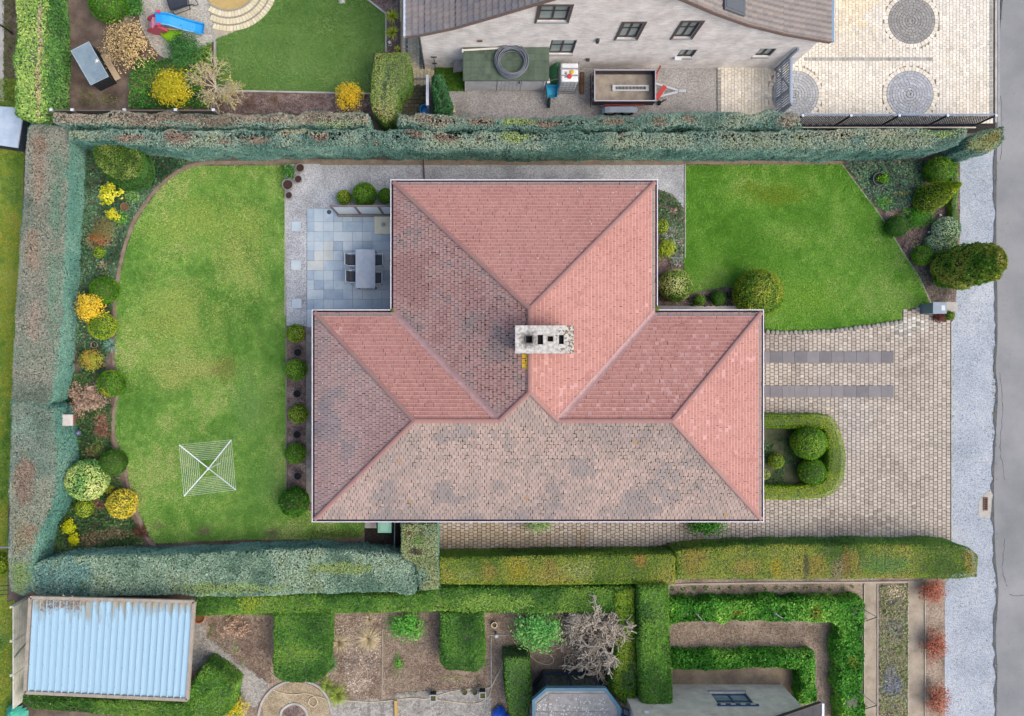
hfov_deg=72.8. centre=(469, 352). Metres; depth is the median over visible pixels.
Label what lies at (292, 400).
bark strip
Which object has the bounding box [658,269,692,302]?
variegated shrub
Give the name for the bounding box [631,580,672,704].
hedge
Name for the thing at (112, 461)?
boxwood ball
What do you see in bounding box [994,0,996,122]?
drive kerb
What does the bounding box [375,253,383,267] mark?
garden chair
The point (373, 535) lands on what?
dark corner soil
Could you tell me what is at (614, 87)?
loading ramp
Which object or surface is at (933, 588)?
shrub
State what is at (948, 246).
hebe
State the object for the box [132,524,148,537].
bare shrub
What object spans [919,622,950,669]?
shrub
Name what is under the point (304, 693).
garden hose
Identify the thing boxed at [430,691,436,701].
lantern post
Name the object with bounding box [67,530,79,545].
shrub
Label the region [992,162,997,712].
ground cover
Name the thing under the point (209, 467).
rotary dryer
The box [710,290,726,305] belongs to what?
boxwood ball
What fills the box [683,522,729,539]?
shrub
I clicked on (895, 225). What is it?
boxwood ball
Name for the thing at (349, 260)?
garden chair
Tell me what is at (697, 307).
house side paving
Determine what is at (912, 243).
ground cover
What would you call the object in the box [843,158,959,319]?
front bed
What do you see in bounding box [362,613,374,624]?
ornamental grass
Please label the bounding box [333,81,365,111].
shrub
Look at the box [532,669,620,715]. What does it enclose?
bay window
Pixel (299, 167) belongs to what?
plant pot
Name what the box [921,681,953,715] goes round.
shrub
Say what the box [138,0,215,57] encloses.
play gravel
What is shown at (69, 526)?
shrub
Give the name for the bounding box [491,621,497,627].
white ring pot
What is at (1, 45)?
pavement
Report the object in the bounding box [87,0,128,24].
shrub
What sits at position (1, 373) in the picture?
lawn
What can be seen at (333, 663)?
ornamental grass
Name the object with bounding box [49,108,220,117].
plank fence
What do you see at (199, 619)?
plant pot
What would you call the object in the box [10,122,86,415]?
hedge
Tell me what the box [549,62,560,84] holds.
tarpaulin
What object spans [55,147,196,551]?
bed
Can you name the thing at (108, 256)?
ground cover
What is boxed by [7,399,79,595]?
hedge
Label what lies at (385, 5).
palm bed
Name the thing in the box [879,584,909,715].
ground cover
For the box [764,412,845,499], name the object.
hedge
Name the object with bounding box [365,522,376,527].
paver step
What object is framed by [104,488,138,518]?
golden shrub
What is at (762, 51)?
window
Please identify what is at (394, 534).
edging board
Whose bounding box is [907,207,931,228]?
shrub
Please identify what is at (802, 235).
front lawn
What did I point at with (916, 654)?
fibre strip
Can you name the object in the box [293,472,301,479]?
plant pot
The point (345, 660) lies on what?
ground cover
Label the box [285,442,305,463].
boxwood ball
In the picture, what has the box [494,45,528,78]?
hose coil
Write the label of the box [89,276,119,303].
boxwood ball
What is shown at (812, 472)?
boxwood ball
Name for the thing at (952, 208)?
hedge
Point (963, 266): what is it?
thuja
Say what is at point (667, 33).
neighbour house
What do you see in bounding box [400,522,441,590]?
hedge
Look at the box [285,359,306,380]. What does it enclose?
boxwood ball
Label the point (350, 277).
garden chair
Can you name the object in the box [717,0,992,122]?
neighbour driveway
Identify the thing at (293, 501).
shrub
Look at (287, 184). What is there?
plant pot
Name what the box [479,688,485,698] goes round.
lantern post
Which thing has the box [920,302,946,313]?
letterbox
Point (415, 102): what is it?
mossy court
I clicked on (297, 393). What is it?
plant pot
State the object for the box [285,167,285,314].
path edge
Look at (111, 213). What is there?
shrub
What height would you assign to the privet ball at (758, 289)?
1.788 m
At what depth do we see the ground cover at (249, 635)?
30.92 m
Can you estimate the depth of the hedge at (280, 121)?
28.97 m
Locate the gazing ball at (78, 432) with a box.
[75,430,81,435]
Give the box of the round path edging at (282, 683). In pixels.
[257,681,332,715]
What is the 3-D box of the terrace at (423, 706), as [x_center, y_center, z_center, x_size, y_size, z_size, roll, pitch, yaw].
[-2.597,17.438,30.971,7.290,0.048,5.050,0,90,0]
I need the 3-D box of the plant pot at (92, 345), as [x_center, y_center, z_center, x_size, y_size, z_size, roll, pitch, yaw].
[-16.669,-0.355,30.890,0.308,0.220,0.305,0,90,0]
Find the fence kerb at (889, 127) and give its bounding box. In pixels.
[803,127,975,127]
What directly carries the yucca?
on the bed at (108, 365)
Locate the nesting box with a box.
[62,414,81,425]
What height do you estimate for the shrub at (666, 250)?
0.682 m
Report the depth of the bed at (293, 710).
30.97 m
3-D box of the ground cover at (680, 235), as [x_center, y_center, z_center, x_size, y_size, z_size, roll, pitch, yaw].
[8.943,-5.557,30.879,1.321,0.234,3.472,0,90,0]
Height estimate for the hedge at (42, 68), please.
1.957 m
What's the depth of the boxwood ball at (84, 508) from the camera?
30.46 m
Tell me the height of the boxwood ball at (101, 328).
1.038 m
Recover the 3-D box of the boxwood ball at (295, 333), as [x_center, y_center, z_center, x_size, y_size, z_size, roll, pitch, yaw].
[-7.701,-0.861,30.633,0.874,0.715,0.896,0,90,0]
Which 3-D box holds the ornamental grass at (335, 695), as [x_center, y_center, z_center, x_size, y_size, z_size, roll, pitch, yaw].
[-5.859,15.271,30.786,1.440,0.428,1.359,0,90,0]
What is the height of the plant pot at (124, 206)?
0.250 m
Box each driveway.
[437,307,950,556]
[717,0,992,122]
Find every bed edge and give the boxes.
[111,160,284,545]
[842,164,930,302]
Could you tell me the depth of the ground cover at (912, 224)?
30.85 m
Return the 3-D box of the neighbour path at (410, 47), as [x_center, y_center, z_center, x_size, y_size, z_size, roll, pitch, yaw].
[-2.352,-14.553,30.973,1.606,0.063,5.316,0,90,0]
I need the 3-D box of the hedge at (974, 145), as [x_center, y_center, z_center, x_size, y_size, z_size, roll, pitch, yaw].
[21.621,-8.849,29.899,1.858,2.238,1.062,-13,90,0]
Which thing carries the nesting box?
on the bed at (108, 365)
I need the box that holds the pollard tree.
[185,48,245,112]
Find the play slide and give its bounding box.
[147,10,204,34]
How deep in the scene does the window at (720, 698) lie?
30.00 m
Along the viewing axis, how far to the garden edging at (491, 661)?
30.95 m
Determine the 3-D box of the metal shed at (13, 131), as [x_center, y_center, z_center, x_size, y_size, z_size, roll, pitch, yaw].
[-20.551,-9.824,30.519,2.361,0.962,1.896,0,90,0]
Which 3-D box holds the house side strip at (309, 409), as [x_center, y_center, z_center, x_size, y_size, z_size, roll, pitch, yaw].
[-6.976,2.762,30.970,0.619,0.040,7.809,0,90,0]
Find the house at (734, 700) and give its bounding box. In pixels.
[620,684,823,715]
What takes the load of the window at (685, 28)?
in the neighbour house at (667, 33)
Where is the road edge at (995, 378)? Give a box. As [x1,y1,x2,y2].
[991,0,1001,715]
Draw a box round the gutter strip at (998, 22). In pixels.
[997,0,999,121]
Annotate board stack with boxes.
[453,59,462,71]
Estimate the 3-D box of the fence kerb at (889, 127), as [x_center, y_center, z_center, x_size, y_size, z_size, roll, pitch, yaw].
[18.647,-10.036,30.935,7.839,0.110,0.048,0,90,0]
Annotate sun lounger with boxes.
[167,0,198,14]
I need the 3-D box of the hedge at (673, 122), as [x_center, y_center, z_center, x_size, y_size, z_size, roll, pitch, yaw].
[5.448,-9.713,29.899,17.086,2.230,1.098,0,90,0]
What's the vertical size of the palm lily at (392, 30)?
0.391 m
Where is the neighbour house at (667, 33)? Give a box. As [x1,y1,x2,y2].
[403,0,833,68]
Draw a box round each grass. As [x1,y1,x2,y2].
[318,676,335,693]
[326,682,351,708]
[328,658,337,672]
[330,630,351,652]
[352,625,384,653]
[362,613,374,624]
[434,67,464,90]
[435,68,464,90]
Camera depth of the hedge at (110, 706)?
29.73 m
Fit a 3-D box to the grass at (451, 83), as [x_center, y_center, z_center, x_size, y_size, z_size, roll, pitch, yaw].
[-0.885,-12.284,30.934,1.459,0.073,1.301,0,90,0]
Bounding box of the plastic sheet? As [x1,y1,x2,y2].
[492,706,508,715]
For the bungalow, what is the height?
6.380 m
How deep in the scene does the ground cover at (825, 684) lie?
30.93 m
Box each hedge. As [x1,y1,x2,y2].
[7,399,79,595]
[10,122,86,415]
[12,0,71,128]
[22,693,193,715]
[30,539,417,596]
[53,110,374,131]
[68,127,966,162]
[188,653,243,715]
[195,580,634,615]
[271,609,334,682]
[370,52,413,131]
[397,109,802,133]
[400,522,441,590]
[439,545,675,585]
[439,607,485,671]
[502,645,531,715]
[605,584,636,703]
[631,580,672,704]
[666,591,865,715]
[667,535,977,579]
[668,645,817,705]
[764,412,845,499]
[936,126,1005,163]
[946,160,959,245]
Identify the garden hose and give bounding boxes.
[274,690,326,706]
[343,663,502,701]
[437,667,502,703]
[528,648,553,664]
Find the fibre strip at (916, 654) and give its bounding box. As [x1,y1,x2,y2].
[909,581,924,715]
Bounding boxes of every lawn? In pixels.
[0,78,23,715]
[116,165,364,542]
[215,0,384,92]
[684,165,929,330]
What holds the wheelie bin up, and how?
on the dark corner soil at (373, 535)
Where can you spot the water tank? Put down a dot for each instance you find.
(568, 84)
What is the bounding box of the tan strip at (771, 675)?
[673,667,795,695]
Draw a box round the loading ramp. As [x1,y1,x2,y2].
[612,85,648,90]
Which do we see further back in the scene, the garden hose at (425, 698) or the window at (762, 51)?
the garden hose at (425, 698)
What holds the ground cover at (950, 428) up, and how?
on the verge gravel at (970, 671)
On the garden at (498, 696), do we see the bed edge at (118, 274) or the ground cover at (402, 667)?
the ground cover at (402, 667)
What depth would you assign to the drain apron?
30.98 m
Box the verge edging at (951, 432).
[951,323,951,540]
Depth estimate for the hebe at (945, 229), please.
30.33 m
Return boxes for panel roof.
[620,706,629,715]
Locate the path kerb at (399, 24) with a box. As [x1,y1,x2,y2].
[398,0,399,51]
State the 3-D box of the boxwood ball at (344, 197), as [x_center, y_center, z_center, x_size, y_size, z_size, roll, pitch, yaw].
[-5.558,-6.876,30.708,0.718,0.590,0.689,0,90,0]
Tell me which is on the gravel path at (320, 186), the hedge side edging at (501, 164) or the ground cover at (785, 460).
the hedge side edging at (501, 164)
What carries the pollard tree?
on the ground at (86, 26)
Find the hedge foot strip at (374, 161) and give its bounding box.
[267,159,842,164]
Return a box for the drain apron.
[978,490,993,518]
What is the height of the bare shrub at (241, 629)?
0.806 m
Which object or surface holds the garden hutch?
on the ground at (86, 26)
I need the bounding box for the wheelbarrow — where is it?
[546,79,558,107]
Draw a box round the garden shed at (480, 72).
[463,47,548,90]
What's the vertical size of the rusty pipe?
0.210 m
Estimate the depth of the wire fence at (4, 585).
30.10 m
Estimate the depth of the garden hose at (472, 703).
30.94 m
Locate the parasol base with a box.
[374,217,389,233]
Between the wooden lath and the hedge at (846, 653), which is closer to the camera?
the wooden lath
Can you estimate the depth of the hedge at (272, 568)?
29.51 m
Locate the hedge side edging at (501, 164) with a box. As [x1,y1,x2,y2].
[320,164,682,164]
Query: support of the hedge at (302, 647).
on the garden at (498, 696)
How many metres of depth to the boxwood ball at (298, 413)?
30.43 m
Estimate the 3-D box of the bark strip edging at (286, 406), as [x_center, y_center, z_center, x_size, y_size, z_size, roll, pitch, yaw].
[-8.177,2.809,30.970,0.057,0.050,8.093,0,90,0]
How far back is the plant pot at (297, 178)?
30.75 m
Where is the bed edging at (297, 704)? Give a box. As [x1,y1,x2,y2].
[280,703,307,715]
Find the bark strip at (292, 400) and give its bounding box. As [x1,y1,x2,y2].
[287,326,305,489]
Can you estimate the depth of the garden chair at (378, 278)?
30.55 m
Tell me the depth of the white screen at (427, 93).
29.86 m
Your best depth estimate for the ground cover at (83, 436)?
30.84 m
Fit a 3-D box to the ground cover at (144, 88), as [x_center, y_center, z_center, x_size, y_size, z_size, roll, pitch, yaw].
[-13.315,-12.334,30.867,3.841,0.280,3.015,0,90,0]
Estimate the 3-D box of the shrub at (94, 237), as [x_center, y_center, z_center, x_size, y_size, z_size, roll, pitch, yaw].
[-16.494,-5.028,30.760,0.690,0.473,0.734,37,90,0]
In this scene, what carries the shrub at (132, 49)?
on the ground at (86, 26)
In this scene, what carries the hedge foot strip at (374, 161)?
on the ground at (86, 26)
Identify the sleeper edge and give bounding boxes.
[673,581,908,584]
[863,584,864,702]
[877,584,877,715]
[907,583,908,715]
[924,583,925,715]
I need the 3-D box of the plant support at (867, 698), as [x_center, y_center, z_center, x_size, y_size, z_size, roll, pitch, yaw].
[17.231,15.169,30.425,1.822,1.084,0.458,42,90,0]
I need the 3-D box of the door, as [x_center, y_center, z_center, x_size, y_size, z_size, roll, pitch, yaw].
[1.729,-11.695,30.020,1.025,1.840,0.096,0,90,0]
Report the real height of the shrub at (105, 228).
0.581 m
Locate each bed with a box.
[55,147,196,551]
[204,91,372,113]
[282,705,304,715]
[371,0,397,52]
[658,190,734,305]
[764,425,824,485]
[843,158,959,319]
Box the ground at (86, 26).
[4,0,1002,601]
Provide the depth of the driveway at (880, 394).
30.95 m
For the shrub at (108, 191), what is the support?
on the bed at (108, 365)
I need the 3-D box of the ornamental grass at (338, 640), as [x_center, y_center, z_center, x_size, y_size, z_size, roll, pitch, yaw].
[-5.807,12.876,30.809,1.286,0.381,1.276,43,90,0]
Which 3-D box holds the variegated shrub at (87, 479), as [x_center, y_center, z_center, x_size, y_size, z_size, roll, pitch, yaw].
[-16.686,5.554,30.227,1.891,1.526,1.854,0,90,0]
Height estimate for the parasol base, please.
0.430 m
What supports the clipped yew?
on the bed at (108, 365)
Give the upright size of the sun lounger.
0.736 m
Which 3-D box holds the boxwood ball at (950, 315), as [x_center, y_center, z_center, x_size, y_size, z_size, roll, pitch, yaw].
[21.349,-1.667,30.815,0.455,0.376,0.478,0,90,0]
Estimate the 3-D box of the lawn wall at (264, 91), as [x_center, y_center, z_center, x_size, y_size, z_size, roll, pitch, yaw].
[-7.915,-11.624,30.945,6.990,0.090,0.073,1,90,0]
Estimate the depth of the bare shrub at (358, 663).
30.78 m
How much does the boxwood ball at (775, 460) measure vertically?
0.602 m
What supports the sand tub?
on the play gravel at (200, 12)
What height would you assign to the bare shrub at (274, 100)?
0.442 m
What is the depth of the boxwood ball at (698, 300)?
30.68 m
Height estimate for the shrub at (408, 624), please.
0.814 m
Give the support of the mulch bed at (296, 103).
on the ground at (86, 26)
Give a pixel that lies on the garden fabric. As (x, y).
(18, 711)
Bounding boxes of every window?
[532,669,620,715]
[534,4,573,23]
[549,40,576,55]
[614,22,646,40]
[670,21,704,39]
[677,50,695,59]
[708,690,752,703]
[751,49,774,58]
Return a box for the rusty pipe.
[580,72,583,93]
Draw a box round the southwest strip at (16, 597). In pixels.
[11,592,191,715]
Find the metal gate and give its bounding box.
[774,47,798,115]
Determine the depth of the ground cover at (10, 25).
30.93 m
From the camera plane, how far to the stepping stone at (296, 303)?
30.95 m
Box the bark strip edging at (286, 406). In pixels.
[285,325,286,488]
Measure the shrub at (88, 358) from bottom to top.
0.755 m
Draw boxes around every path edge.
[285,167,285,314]
[685,164,685,257]
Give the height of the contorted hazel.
2.649 m
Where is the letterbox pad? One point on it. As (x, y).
(952, 306)
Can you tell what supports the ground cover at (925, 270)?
on the front bed at (943, 211)
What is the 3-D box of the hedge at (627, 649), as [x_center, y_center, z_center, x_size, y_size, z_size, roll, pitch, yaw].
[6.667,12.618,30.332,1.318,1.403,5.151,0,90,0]
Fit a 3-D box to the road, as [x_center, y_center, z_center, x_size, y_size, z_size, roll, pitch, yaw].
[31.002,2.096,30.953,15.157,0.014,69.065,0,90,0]
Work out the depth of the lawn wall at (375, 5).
30.90 m
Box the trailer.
[590,65,685,114]
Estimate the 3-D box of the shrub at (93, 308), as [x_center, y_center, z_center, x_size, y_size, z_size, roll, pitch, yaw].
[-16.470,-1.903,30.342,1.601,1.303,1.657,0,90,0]
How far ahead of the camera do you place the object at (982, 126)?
30.94 m
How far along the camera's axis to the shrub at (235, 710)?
30.45 m
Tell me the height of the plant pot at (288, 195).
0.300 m
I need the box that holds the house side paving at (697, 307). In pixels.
[659,306,738,308]
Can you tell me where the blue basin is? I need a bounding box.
[419,104,430,113]
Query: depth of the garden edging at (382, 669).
30.95 m
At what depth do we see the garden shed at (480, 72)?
28.95 m
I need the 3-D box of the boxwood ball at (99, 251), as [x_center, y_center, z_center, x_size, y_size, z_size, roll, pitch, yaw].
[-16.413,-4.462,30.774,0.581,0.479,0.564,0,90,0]
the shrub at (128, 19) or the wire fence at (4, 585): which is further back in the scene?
the shrub at (128, 19)
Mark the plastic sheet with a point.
(500, 711)
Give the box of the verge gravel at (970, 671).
[945,149,996,715]
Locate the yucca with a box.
[102,338,117,351]
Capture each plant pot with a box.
[90,341,97,347]
[120,202,129,210]
[195,615,204,623]
[282,179,293,189]
[285,191,292,198]
[293,348,301,356]
[293,389,301,397]
[293,430,301,438]
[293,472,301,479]
[294,175,301,182]
[295,163,304,172]
[872,172,891,185]
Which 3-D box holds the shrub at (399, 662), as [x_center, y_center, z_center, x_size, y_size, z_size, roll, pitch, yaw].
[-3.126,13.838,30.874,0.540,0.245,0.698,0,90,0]
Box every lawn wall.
[213,89,369,94]
[214,40,215,65]
[367,0,385,13]
[385,13,386,52]
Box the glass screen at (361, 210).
[329,205,389,216]
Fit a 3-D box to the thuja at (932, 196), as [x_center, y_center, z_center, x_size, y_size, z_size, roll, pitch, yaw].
[20.287,-6.810,29.944,1.324,2.214,1.291,0,90,0]
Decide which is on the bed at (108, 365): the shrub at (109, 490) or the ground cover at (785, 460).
the shrub at (109, 490)
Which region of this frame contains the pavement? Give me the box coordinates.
[0,0,3,100]
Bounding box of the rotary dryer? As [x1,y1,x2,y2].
[179,440,235,495]
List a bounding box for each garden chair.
[344,253,355,266]
[345,269,355,283]
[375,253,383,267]
[375,271,382,284]
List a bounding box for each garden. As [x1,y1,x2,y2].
[192,578,666,715]
[667,576,948,715]
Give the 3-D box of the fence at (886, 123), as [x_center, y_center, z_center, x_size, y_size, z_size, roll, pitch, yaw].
[18.360,-10.145,30.288,8.356,1.425,0.135,0,90,0]
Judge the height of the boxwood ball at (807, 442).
1.282 m
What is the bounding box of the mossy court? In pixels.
[400,85,429,118]
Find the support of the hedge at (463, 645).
on the garden at (498, 696)
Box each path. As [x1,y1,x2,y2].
[192,616,269,708]
[262,682,329,715]
[285,164,684,326]
[400,0,434,85]
[865,583,877,715]
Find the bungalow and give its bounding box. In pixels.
[312,179,763,521]
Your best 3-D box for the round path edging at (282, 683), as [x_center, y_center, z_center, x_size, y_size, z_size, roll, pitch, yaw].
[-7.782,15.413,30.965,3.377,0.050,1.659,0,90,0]
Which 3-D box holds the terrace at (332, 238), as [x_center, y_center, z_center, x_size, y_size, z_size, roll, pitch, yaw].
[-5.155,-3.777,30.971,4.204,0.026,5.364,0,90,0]
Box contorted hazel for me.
[546,594,636,685]
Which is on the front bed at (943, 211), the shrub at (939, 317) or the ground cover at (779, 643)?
the shrub at (939, 317)
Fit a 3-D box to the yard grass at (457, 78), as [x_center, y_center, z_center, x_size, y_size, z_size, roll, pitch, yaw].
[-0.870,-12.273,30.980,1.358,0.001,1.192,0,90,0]
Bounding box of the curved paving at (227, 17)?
[208,0,274,38]
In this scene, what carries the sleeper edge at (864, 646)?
on the southeast garden at (935, 614)
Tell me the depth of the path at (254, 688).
30.97 m
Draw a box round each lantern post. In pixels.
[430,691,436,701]
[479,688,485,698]
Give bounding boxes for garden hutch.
[71,42,116,90]
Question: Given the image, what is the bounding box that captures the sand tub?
[160,28,181,41]
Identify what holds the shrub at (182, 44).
on the ground at (86, 26)
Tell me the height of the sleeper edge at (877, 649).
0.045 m
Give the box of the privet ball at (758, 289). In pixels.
[732,268,783,316]
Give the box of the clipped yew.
[93,141,154,191]
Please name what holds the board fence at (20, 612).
on the southwest strip at (16, 597)
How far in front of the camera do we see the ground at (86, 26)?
31.00 m
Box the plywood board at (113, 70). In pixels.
[101,53,120,80]
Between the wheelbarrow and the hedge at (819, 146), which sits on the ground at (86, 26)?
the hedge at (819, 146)
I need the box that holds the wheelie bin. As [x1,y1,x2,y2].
[378,522,392,532]
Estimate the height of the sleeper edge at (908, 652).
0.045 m
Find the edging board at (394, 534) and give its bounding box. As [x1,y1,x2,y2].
[394,522,395,548]
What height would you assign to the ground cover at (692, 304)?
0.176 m
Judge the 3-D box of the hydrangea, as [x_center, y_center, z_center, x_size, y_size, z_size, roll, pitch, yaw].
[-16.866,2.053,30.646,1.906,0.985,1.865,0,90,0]
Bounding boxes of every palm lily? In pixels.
[385,8,399,23]
[385,26,398,39]
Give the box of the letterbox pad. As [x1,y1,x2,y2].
[947,302,957,311]
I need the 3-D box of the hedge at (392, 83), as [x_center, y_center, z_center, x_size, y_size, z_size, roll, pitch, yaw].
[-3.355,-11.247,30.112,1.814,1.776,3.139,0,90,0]
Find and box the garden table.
[356,249,376,288]
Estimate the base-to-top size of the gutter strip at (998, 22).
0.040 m
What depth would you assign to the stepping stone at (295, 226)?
30.95 m
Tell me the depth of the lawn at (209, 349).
30.98 m
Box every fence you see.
[0,546,8,594]
[10,596,29,708]
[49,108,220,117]
[796,114,997,125]
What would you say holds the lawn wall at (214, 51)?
on the ground at (86, 26)
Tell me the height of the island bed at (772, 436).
0.001 m
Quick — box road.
[994,0,1023,715]
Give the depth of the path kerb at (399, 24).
30.91 m
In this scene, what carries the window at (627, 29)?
in the neighbour house at (667, 33)
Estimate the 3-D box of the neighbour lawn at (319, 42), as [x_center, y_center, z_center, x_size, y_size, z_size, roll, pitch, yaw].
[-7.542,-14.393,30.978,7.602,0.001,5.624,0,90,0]
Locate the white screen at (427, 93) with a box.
[426,75,429,113]
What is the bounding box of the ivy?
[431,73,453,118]
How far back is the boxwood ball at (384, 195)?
30.53 m
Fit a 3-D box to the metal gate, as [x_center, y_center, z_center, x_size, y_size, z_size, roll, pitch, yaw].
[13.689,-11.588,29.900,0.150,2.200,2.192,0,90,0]
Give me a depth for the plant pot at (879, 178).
30.72 m
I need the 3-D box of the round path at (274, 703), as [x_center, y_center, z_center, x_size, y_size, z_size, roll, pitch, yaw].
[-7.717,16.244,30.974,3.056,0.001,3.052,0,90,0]
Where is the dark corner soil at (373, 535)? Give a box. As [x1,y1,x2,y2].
[365,522,403,546]
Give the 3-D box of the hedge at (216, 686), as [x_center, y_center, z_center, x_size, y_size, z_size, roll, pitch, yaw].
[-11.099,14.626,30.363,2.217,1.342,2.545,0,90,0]
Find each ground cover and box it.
[2,0,14,100]
[51,373,143,552]
[74,145,195,373]
[79,89,116,105]
[127,42,213,109]
[208,618,271,683]
[326,616,381,699]
[384,619,487,696]
[658,189,684,265]
[672,625,831,697]
[688,291,732,306]
[764,430,824,484]
[818,655,832,714]
[846,159,953,212]
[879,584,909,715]
[899,207,934,229]
[900,224,930,254]
[912,266,954,301]
[950,366,953,499]
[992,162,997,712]
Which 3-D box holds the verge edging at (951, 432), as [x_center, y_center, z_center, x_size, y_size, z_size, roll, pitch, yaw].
[21.538,3.667,30.975,0.038,0.040,10.001,0,90,0]
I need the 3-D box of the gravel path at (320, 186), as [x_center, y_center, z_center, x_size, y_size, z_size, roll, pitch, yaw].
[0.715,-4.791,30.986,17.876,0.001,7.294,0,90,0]
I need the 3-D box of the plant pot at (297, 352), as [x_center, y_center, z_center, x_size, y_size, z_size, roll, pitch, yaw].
[-7.609,-0.012,30.860,0.378,0.280,0.374,0,90,0]
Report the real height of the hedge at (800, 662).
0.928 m
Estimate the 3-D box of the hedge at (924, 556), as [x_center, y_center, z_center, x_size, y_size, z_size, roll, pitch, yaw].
[15.328,8.965,30.310,13.119,1.397,1.724,0,90,0]
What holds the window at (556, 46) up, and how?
in the neighbour house at (667, 33)
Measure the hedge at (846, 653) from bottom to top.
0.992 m
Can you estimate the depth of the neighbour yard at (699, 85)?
30.99 m
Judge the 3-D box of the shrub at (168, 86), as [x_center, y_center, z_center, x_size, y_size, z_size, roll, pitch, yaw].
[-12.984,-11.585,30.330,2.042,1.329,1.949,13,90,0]
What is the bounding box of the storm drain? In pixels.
[983,497,987,510]
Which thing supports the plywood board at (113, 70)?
on the ground at (86, 26)
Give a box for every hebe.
[923,235,943,252]
[931,216,961,243]
[942,242,955,250]
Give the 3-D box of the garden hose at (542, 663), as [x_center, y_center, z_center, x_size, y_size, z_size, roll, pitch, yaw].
[3.010,13.489,30.950,1.618,0.058,0.548,27,90,0]
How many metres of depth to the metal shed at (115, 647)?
28.74 m
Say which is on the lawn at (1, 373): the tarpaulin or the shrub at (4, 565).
the shrub at (4, 565)
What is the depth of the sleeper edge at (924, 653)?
30.97 m
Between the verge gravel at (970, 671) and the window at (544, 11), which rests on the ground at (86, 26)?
the verge gravel at (970, 671)
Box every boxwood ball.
[75,500,94,517]
[87,312,117,339]
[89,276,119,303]
[93,246,105,257]
[97,370,125,396]
[99,449,127,475]
[285,323,304,342]
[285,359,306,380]
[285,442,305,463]
[288,404,307,423]
[336,190,351,204]
[352,182,377,204]
[378,188,389,203]
[658,219,668,233]
[693,294,705,305]
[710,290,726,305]
[764,469,770,479]
[768,452,784,468]
[789,426,827,459]
[797,458,826,485]
[883,215,909,236]
[910,245,934,265]
[923,156,954,182]
[944,310,954,319]
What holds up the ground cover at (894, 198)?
on the front bed at (943, 211)
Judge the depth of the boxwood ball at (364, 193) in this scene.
30.25 m
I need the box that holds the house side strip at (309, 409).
[306,327,311,501]
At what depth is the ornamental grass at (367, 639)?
30.85 m
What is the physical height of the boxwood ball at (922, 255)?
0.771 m
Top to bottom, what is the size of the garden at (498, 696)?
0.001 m
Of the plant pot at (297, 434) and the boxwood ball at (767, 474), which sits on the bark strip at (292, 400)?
the plant pot at (297, 434)
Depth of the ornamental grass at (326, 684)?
30.88 m
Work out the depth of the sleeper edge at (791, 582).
30.94 m
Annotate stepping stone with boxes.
[291,221,300,230]
[291,260,300,269]
[292,299,301,307]
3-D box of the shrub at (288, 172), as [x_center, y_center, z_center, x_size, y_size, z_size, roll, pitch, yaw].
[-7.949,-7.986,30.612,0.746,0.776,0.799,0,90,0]
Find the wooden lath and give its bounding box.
[462,47,505,51]
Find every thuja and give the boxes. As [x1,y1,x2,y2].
[913,180,961,212]
[929,241,1007,290]
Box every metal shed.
[0,106,34,152]
[23,595,196,701]
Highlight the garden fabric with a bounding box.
[6,703,28,715]
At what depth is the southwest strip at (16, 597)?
31.00 m
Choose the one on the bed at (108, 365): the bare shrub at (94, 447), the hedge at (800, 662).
the bare shrub at (94, 447)
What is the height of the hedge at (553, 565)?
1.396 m
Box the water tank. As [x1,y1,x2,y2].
[557,62,578,93]
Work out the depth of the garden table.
30.21 m
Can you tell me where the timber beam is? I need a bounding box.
[392,700,398,715]
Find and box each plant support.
[850,690,876,708]
[852,607,876,620]
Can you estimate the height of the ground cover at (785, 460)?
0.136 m
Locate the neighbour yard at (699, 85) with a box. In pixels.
[430,68,716,119]
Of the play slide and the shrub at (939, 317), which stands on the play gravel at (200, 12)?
the play slide
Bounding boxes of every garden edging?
[381,629,382,698]
[491,637,491,686]
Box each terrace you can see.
[307,208,389,326]
[330,686,491,715]
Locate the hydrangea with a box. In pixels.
[64,381,110,419]
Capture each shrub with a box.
[0,553,8,575]
[60,517,78,533]
[63,459,110,500]
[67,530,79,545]
[71,291,108,326]
[77,348,104,372]
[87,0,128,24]
[87,442,104,455]
[89,233,106,246]
[90,216,115,241]
[93,422,111,438]
[97,14,159,73]
[98,182,124,205]
[104,207,120,220]
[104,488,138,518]
[105,485,113,493]
[119,11,132,25]
[125,0,143,18]
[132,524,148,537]
[147,67,194,109]
[162,27,204,71]
[221,614,249,638]
[224,695,249,715]
[243,94,256,109]
[266,93,279,106]
[278,486,309,517]
[280,163,295,179]
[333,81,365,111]
[340,642,379,677]
[383,610,428,645]
[393,656,404,668]
[507,609,566,656]
[521,522,555,535]
[609,656,638,697]
[658,238,677,260]
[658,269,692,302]
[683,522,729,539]
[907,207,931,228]
[914,578,951,606]
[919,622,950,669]
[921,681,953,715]
[930,314,945,324]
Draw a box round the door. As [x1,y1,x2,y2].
[497,81,520,89]
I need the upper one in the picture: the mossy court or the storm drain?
the mossy court
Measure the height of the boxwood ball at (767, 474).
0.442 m
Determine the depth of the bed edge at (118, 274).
30.97 m
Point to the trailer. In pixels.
(603, 82)

